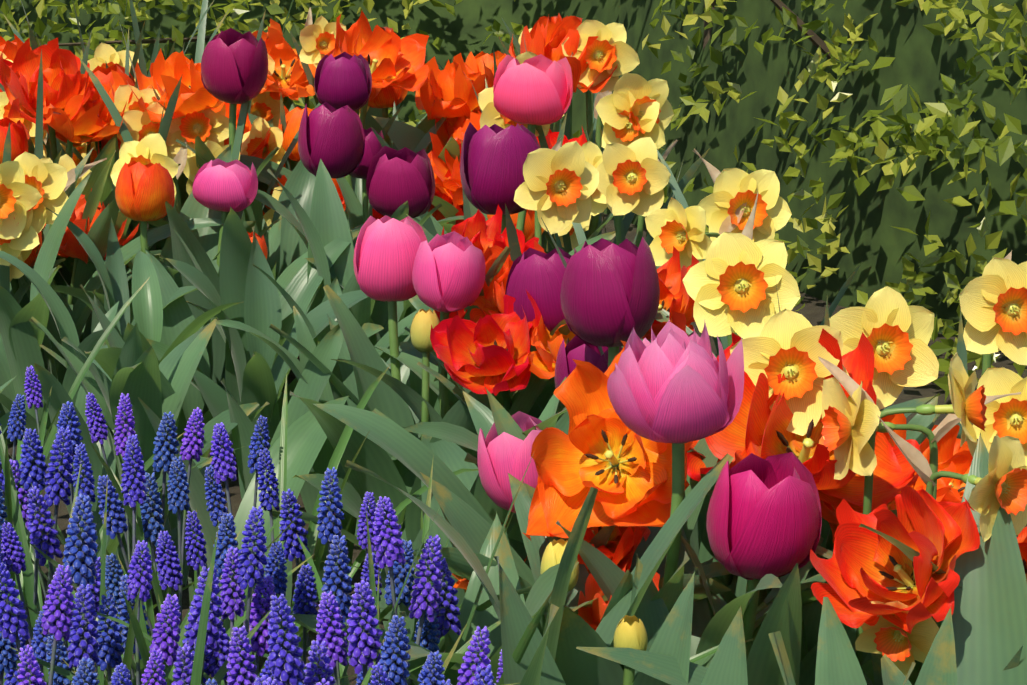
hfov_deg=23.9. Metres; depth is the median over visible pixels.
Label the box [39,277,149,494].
muscari leaves
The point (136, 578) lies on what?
muscari
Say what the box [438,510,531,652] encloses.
muscari leaves
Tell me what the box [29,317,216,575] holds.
tulip leaves
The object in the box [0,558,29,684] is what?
muscari
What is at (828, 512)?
tulip flower
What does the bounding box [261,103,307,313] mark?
tulip flower
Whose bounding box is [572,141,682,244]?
daffodil flower
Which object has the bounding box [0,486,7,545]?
muscari
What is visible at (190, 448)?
muscari
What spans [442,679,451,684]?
muscari
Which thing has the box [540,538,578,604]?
tulip bud
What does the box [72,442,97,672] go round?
muscari
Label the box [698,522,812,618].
tulip leaves
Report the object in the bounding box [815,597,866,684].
tulip leaf
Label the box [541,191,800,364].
daffodil flower
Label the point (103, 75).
tulip flower
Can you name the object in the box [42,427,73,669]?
muscari
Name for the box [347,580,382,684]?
muscari
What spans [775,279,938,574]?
daffodil flower
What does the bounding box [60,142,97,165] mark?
daffodil flower
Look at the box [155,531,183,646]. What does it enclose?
muscari
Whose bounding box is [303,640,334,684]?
muscari
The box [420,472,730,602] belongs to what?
tulip flower
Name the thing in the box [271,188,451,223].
tulip flower
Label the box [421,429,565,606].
tulip leaves
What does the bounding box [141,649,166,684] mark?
muscari
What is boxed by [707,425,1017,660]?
tulip flower
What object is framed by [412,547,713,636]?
tulip flower
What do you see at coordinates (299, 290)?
tulip leaves
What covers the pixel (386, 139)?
tulip leaves
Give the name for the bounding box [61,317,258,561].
tulip leaves
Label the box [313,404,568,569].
tulip flower
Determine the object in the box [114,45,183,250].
daffodil flower
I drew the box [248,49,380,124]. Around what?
tulip flower
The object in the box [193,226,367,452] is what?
tulip leaves
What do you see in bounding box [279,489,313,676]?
muscari
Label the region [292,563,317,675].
muscari
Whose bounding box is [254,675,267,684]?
muscari
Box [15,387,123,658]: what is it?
muscari leaves
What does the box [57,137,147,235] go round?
tulip flower
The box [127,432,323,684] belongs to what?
muscari leaves
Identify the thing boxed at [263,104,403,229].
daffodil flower
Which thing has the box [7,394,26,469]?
muscari
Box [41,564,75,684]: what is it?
muscari
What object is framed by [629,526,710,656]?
tulip leaves
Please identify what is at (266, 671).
muscari
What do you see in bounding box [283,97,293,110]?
tulip leaves
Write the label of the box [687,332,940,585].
tulip flower
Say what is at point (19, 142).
tulip flower
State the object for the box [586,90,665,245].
daffodil flower
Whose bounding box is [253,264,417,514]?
tulip leaves
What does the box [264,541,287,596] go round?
muscari
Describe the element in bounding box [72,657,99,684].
muscari
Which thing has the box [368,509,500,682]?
muscari leaves
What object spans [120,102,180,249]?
daffodil flower
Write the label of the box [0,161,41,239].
daffodil flower
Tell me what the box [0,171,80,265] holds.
daffodil flower
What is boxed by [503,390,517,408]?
tulip leaves
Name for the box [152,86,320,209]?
daffodil flower
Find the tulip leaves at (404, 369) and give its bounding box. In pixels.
[318,310,416,536]
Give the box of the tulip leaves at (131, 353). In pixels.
[104,322,142,584]
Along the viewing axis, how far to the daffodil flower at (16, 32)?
3.14 m
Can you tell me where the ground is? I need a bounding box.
[0,213,1026,684]
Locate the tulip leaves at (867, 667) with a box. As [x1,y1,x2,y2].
[766,572,918,684]
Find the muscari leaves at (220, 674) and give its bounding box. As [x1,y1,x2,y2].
[209,610,270,684]
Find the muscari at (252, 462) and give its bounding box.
[247,415,269,601]
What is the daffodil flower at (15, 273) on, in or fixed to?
on the ground
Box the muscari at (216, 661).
[206,610,236,684]
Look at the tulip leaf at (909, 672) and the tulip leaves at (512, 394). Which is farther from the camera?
the tulip leaves at (512, 394)
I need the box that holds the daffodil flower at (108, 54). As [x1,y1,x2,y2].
[37,37,175,80]
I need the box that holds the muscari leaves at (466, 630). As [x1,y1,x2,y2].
[9,451,534,674]
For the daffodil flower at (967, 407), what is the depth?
1.35 m
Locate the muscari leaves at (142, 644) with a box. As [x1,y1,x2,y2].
[121,588,174,684]
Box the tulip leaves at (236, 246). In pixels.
[159,207,322,498]
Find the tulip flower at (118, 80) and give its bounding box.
[43,70,132,163]
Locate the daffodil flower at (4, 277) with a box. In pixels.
[0,123,93,443]
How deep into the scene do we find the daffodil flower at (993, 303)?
1.50 m
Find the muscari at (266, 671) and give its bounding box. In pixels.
[260,647,283,681]
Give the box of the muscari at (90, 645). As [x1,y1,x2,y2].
[67,584,99,679]
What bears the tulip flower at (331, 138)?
on the ground
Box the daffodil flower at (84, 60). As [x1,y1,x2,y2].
[43,31,91,157]
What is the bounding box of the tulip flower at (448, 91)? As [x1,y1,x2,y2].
[415,53,493,162]
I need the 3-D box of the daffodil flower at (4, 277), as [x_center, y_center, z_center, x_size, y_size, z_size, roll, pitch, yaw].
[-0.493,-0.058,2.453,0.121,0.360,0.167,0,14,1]
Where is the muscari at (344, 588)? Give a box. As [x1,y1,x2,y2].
[320,535,352,684]
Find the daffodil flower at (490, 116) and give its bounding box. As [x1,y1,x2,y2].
[478,46,566,247]
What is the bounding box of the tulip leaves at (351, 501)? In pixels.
[293,474,422,636]
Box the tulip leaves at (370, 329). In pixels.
[186,301,383,419]
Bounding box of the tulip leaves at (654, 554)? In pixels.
[345,453,733,684]
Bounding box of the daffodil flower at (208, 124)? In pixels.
[170,100,250,158]
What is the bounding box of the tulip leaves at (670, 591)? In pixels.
[523,482,816,670]
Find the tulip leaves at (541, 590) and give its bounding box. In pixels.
[260,512,578,684]
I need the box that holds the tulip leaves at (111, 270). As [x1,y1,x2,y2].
[46,207,196,339]
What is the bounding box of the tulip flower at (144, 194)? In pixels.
[50,145,231,329]
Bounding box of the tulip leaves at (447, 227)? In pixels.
[441,223,453,232]
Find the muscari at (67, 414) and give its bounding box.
[55,401,85,628]
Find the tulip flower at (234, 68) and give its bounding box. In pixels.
[147,28,267,226]
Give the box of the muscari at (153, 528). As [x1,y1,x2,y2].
[140,472,163,612]
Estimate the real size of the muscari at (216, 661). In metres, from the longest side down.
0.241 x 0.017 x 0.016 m
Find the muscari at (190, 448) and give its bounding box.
[178,407,204,609]
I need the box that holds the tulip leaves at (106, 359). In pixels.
[80,284,268,585]
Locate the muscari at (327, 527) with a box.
[317,467,343,632]
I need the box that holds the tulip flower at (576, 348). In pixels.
[554,336,623,405]
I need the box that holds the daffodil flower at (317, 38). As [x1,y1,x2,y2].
[299,7,346,107]
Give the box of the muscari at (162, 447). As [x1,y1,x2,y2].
[152,411,178,594]
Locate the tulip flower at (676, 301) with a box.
[641,246,698,339]
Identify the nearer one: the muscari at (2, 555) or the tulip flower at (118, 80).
the muscari at (2, 555)
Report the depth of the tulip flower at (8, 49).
3.00 m
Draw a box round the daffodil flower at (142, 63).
[129,0,147,76]
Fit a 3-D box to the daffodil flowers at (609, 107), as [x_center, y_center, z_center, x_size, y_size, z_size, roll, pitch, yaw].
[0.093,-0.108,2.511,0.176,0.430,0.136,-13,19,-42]
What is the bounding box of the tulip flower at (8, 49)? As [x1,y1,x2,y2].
[0,34,23,60]
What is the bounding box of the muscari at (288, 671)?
[267,594,305,684]
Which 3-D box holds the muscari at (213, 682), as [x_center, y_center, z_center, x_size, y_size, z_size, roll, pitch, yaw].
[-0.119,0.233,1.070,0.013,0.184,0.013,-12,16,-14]
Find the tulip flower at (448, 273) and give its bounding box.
[331,231,548,421]
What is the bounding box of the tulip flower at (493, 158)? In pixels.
[408,123,539,311]
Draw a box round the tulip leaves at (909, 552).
[859,523,963,623]
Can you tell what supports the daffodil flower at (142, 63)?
on the ground
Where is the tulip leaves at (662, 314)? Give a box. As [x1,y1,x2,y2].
[655,308,716,357]
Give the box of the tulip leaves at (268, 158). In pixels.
[256,147,281,237]
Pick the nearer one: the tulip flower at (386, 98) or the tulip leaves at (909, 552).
the tulip leaves at (909, 552)
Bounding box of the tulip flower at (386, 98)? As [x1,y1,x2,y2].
[368,85,426,127]
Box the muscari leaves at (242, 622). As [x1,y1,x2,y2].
[211,521,440,684]
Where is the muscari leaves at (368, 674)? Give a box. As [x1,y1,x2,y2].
[361,620,468,684]
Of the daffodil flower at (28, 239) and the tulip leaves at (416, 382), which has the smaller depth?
the tulip leaves at (416, 382)
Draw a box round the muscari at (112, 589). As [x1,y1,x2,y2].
[105,553,134,679]
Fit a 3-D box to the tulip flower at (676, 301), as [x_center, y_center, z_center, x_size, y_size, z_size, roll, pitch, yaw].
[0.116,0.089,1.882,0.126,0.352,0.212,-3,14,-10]
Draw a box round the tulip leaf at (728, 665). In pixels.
[701,606,747,684]
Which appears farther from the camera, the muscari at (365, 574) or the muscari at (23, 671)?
the muscari at (365, 574)
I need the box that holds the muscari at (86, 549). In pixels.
[62,494,97,684]
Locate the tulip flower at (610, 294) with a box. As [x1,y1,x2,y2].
[404,237,659,450]
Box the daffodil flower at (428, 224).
[370,124,549,236]
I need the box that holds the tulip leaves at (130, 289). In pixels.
[102,281,131,303]
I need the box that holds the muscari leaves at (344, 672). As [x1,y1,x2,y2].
[104,569,381,684]
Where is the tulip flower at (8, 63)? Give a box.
[0,59,12,91]
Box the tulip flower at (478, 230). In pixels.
[406,205,538,311]
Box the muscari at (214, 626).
[187,566,222,684]
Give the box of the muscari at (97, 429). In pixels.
[85,392,131,558]
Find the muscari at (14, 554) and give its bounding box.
[0,522,44,681]
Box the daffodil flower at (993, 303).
[956,251,1026,440]
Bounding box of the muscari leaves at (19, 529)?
[0,426,268,684]
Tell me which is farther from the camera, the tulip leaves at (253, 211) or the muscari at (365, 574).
the tulip leaves at (253, 211)
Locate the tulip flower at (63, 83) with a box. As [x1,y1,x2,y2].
[0,38,94,170]
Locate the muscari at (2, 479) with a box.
[0,459,4,498]
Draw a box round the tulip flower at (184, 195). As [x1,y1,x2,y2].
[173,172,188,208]
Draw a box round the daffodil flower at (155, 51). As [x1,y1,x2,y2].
[148,0,213,76]
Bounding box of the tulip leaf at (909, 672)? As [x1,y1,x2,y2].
[903,662,915,684]
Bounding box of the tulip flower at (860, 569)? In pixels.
[810,486,979,673]
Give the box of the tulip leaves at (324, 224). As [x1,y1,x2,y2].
[267,159,442,337]
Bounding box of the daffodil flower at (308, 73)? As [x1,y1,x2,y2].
[288,28,400,117]
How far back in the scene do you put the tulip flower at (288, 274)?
2.38 m
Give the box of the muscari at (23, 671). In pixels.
[17,645,45,684]
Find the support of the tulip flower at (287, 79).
on the ground
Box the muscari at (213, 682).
[205,678,216,684]
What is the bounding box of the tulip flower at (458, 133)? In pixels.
[446,126,464,143]
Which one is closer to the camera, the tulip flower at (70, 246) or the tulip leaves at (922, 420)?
the tulip leaves at (922, 420)
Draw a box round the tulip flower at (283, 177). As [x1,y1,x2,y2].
[281,175,345,210]
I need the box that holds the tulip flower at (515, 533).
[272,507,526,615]
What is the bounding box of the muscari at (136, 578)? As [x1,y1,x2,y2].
[127,540,152,684]
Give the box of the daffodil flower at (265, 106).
[248,0,293,126]
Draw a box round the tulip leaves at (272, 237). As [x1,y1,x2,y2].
[153,215,281,280]
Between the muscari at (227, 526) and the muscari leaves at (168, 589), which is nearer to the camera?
the muscari at (227, 526)
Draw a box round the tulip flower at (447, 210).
[432,169,470,224]
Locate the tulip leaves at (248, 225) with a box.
[242,221,255,232]
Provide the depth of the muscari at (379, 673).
1.05 m
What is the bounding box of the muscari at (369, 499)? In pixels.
[357,491,376,677]
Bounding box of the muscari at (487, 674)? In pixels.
[472,663,495,684]
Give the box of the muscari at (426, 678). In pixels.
[417,650,444,684]
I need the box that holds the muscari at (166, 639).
[149,594,180,665]
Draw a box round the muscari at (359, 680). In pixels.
[356,665,371,684]
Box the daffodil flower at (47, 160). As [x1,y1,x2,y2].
[22,149,61,298]
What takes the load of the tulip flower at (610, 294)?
on the ground
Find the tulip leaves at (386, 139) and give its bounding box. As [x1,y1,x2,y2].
[384,134,389,145]
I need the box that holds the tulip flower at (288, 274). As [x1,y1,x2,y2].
[171,226,307,337]
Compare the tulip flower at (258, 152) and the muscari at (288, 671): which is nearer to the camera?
the muscari at (288, 671)
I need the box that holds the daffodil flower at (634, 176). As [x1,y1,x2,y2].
[555,137,677,268]
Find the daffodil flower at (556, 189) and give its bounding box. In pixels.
[505,138,639,261]
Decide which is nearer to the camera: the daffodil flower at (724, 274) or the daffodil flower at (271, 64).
the daffodil flower at (724, 274)
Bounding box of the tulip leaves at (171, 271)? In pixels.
[159,258,178,279]
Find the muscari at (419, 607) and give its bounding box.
[407,535,442,684]
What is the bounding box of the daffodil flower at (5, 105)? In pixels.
[0,92,90,163]
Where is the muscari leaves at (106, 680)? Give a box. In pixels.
[0,594,354,684]
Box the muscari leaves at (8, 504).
[4,422,384,668]
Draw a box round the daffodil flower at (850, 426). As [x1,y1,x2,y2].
[821,377,1020,684]
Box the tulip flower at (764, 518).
[681,452,856,684]
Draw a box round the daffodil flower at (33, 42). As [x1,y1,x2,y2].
[28,22,37,49]
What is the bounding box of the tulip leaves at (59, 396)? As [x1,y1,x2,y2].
[34,342,211,597]
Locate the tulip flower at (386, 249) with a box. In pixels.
[290,215,487,568]
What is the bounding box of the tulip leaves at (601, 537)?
[589,525,615,548]
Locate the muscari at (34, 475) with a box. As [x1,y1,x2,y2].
[20,428,47,675]
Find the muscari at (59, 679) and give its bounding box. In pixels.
[46,635,71,684]
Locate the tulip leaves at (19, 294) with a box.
[13,258,65,303]
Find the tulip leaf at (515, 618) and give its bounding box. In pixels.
[493,556,565,684]
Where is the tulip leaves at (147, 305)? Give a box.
[40,250,243,367]
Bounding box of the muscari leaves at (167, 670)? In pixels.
[59,464,308,684]
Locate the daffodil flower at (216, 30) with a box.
[206,8,229,45]
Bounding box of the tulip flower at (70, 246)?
[18,188,138,304]
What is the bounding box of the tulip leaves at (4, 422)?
[0,405,21,433]
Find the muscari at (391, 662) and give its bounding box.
[378,615,410,684]
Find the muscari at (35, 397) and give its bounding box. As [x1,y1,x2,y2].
[24,365,55,560]
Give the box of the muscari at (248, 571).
[237,506,267,648]
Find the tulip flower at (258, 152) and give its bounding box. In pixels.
[224,102,270,157]
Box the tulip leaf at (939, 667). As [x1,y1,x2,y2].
[915,607,957,684]
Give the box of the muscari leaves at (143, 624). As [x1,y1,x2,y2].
[128,552,328,678]
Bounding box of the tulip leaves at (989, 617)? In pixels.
[576,433,1026,684]
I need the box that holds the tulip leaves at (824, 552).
[815,545,832,558]
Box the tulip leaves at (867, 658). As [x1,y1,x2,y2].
[778,576,871,663]
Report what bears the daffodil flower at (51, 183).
on the ground
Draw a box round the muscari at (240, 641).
[226,625,257,684]
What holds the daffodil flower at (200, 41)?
on the ground
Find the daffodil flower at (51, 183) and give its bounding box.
[14,49,106,354]
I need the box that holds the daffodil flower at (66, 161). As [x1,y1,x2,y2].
[58,74,182,239]
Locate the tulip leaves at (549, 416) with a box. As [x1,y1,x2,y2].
[372,377,566,592]
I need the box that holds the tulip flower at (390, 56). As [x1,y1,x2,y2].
[240,11,446,189]
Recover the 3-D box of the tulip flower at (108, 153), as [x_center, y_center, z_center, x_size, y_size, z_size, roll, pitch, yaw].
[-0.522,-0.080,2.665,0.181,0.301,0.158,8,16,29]
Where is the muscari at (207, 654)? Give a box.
[181,600,211,683]
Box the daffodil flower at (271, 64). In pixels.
[263,54,274,88]
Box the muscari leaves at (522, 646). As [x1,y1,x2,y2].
[497,587,554,684]
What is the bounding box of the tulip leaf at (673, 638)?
[633,567,697,684]
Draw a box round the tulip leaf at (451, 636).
[445,629,495,679]
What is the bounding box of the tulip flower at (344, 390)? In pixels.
[269,246,510,422]
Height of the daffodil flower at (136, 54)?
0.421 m
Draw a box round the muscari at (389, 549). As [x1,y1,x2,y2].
[372,496,405,633]
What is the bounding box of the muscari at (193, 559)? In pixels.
[185,510,206,588]
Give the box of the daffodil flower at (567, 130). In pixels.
[564,107,570,139]
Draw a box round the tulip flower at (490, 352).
[404,290,570,420]
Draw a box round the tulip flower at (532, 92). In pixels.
[469,54,615,255]
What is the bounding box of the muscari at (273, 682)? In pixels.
[262,677,277,684]
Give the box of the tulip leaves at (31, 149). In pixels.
[28,137,34,153]
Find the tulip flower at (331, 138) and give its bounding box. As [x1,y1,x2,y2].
[255,102,364,248]
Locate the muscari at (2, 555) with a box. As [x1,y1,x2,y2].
[0,546,6,594]
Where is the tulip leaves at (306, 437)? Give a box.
[138,396,349,668]
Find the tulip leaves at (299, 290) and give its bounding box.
[147,228,360,404]
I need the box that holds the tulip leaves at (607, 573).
[556,521,823,654]
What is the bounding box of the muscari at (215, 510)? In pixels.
[204,465,239,655]
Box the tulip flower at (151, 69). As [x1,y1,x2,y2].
[150,62,153,76]
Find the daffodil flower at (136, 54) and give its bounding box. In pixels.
[21,1,144,78]
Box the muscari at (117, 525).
[97,475,152,634]
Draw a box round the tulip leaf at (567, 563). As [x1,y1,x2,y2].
[543,487,597,660]
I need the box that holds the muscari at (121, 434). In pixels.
[114,393,135,675]
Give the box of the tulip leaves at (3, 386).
[0,375,17,392]
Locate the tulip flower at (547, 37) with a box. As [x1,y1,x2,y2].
[509,14,617,250]
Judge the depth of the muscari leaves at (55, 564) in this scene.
1.44 m
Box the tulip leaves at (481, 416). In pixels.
[463,391,493,438]
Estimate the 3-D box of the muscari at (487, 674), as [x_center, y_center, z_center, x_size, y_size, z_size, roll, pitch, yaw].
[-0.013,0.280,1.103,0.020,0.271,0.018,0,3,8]
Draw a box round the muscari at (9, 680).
[4,628,27,684]
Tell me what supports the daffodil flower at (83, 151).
on the ground
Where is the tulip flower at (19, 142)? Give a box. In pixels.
[0,117,27,163]
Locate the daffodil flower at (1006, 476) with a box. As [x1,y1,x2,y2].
[871,415,1026,684]
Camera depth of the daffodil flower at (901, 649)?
1.29 m
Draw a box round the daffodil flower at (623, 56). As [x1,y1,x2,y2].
[501,17,639,234]
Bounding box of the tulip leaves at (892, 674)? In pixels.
[881,654,911,684]
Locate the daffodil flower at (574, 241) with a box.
[546,226,588,251]
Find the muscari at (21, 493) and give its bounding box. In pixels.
[10,459,63,662]
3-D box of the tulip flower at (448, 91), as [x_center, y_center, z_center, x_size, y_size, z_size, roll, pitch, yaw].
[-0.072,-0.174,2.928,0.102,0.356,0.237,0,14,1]
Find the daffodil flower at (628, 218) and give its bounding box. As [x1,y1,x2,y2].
[522,30,674,252]
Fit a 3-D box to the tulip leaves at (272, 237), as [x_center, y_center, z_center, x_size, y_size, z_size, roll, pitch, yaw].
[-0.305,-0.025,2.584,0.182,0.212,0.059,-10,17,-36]
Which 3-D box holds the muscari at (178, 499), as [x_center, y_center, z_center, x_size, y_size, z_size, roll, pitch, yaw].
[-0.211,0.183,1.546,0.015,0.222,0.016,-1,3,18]
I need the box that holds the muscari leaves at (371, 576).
[268,510,380,680]
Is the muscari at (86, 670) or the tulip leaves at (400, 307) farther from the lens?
the tulip leaves at (400, 307)
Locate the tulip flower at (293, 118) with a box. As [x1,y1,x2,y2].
[278,105,313,160]
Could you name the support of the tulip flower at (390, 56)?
on the ground
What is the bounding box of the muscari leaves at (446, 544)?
[104,525,453,680]
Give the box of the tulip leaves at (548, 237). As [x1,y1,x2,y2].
[545,231,555,248]
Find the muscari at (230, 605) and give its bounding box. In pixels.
[220,547,245,652]
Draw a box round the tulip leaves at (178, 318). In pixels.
[145,248,212,469]
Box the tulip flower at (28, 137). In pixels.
[4,123,79,286]
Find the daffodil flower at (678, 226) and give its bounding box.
[645,197,746,346]
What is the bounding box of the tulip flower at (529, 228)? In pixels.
[413,209,613,242]
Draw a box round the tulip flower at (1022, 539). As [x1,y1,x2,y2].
[1017,527,1026,579]
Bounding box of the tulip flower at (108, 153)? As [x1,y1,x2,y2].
[45,137,115,273]
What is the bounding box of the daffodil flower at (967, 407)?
[802,353,986,665]
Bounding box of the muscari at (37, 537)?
[27,486,68,652]
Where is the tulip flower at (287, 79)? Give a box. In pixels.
[252,19,315,101]
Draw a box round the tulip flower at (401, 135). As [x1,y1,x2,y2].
[371,111,481,207]
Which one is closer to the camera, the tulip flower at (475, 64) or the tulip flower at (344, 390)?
the tulip flower at (344, 390)
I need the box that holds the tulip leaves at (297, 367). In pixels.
[215,306,409,601]
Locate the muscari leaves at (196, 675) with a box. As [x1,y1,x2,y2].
[190,527,218,684]
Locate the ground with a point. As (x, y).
(812, 311)
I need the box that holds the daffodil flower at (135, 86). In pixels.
[125,29,137,231]
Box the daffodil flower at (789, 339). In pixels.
[730,309,848,551]
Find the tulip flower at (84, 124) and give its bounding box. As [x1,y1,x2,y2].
[29,74,127,156]
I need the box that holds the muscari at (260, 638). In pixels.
[249,575,277,674]
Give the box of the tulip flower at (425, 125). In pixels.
[364,107,436,147]
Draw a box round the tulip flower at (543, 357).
[374,315,575,419]
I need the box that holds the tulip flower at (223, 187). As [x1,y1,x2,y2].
[165,159,257,414]
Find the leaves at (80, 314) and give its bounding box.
[10,218,223,384]
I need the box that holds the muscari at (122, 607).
[118,574,149,684]
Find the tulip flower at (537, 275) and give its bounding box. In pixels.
[417,247,642,419]
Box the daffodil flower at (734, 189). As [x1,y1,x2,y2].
[657,148,862,354]
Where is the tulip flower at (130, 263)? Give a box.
[120,245,219,270]
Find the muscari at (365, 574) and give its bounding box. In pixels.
[361,553,381,602]
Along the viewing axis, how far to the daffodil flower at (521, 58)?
2.72 m
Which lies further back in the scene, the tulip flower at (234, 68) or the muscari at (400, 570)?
the tulip flower at (234, 68)
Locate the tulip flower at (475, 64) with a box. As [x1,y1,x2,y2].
[421,51,563,123]
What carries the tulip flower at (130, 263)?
on the ground
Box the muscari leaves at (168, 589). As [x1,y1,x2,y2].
[9,454,170,684]
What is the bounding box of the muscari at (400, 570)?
[384,539,414,622]
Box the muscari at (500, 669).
[496,649,502,682]
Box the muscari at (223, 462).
[210,422,245,625]
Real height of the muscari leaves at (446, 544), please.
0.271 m
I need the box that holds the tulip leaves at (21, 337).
[0,172,90,466]
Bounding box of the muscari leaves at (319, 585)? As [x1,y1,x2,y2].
[97,460,432,684]
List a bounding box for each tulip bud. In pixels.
[327,309,488,631]
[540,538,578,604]
[613,602,767,684]
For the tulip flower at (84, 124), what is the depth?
2.67 m
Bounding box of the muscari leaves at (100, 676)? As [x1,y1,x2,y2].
[97,476,107,684]
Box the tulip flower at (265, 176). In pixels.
[239,156,383,219]
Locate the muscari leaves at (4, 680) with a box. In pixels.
[3,673,152,684]
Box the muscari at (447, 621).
[432,558,461,638]
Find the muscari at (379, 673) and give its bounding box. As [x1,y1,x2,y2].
[370,662,391,684]
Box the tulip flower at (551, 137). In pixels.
[459,127,586,251]
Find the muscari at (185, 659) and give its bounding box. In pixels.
[171,643,201,684]
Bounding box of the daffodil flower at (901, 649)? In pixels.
[842,601,938,675]
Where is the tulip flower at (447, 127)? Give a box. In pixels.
[392,109,481,147]
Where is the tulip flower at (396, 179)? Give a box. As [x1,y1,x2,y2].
[366,146,434,321]
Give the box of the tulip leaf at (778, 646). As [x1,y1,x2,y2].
[768,631,794,684]
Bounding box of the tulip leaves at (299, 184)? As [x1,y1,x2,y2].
[149,160,362,391]
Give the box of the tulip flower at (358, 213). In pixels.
[336,127,383,238]
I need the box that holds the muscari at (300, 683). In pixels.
[286,657,305,684]
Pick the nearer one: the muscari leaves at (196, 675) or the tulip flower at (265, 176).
the muscari leaves at (196, 675)
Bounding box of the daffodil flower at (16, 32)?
[3,1,126,50]
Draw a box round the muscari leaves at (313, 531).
[270,366,477,675]
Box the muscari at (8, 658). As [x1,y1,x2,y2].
[0,613,17,684]
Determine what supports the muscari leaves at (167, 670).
on the ground
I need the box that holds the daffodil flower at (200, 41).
[118,0,207,89]
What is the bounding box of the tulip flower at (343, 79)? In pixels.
[314,52,471,227]
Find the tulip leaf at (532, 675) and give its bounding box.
[520,604,558,684]
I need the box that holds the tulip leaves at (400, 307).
[397,301,403,322]
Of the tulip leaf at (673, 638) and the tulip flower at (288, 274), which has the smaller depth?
the tulip leaf at (673, 638)
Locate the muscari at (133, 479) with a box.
[121,434,146,679]
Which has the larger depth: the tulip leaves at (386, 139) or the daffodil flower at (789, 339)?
the tulip leaves at (386, 139)
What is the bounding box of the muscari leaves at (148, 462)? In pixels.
[0,432,247,663]
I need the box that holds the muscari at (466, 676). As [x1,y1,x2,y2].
[457,626,490,684]
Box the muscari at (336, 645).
[316,591,347,684]
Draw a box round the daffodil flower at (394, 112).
[393,102,398,150]
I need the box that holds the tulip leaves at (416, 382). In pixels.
[305,370,429,480]
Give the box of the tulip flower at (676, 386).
[508,319,825,684]
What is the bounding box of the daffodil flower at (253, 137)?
[240,94,290,169]
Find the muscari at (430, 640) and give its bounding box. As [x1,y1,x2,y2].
[413,612,440,652]
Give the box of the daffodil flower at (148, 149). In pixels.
[79,57,247,248]
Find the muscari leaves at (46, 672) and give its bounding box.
[1,577,49,684]
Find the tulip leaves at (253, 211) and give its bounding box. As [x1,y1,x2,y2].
[176,139,347,236]
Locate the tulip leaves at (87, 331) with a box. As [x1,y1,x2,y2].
[82,253,160,340]
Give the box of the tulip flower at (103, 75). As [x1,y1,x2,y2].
[88,63,134,92]
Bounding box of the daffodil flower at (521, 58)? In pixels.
[470,51,573,253]
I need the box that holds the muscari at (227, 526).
[213,513,238,684]
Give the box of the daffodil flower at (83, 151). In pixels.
[0,2,92,159]
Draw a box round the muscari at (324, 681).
[316,678,329,684]
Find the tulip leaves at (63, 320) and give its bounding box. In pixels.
[0,251,118,515]
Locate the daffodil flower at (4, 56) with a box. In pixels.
[0,48,61,61]
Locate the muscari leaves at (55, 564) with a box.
[26,508,388,684]
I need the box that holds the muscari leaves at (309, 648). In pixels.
[227,585,354,676]
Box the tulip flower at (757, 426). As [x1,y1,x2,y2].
[464,329,920,651]
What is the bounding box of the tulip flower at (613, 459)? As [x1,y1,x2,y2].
[485,340,717,612]
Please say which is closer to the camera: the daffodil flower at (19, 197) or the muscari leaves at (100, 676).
the muscari leaves at (100, 676)
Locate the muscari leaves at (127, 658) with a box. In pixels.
[112,555,414,684]
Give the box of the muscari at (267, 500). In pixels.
[257,448,279,570]
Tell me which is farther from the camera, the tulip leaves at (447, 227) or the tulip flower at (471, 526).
the tulip leaves at (447, 227)
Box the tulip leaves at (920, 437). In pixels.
[916,414,940,444]
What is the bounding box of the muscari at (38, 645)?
[31,610,52,672]
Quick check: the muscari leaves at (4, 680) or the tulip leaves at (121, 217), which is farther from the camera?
the tulip leaves at (121, 217)
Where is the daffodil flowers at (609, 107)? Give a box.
[497,34,710,252]
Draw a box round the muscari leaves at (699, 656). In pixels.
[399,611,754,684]
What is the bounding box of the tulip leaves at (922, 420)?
[906,396,937,439]
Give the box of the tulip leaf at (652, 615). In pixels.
[631,554,668,680]
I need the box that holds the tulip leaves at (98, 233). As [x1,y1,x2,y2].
[51,150,118,343]
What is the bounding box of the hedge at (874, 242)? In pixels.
[0,0,1026,336]
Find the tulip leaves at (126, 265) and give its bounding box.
[53,227,157,284]
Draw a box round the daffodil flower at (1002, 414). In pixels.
[889,368,1026,465]
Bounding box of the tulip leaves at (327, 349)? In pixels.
[220,324,343,606]
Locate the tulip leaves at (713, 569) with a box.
[449,539,730,577]
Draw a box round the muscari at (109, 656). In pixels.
[96,594,124,684]
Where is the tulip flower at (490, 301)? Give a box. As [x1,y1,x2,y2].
[400,240,546,404]
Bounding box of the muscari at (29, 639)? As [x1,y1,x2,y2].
[0,424,31,646]
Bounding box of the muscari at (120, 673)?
[110,663,131,684]
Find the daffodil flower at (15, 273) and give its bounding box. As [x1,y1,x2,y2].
[10,249,31,280]
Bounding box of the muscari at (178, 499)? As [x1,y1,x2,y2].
[167,456,189,679]
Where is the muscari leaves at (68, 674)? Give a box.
[9,575,378,684]
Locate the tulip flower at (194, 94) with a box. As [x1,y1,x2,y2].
[127,48,273,230]
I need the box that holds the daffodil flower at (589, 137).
[518,28,603,238]
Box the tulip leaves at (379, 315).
[305,201,408,345]
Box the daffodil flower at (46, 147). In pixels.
[31,129,49,157]
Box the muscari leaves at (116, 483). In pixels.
[39,437,193,684]
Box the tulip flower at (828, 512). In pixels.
[711,413,960,602]
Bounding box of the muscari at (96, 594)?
[80,557,100,649]
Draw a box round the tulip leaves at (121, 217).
[55,164,180,286]

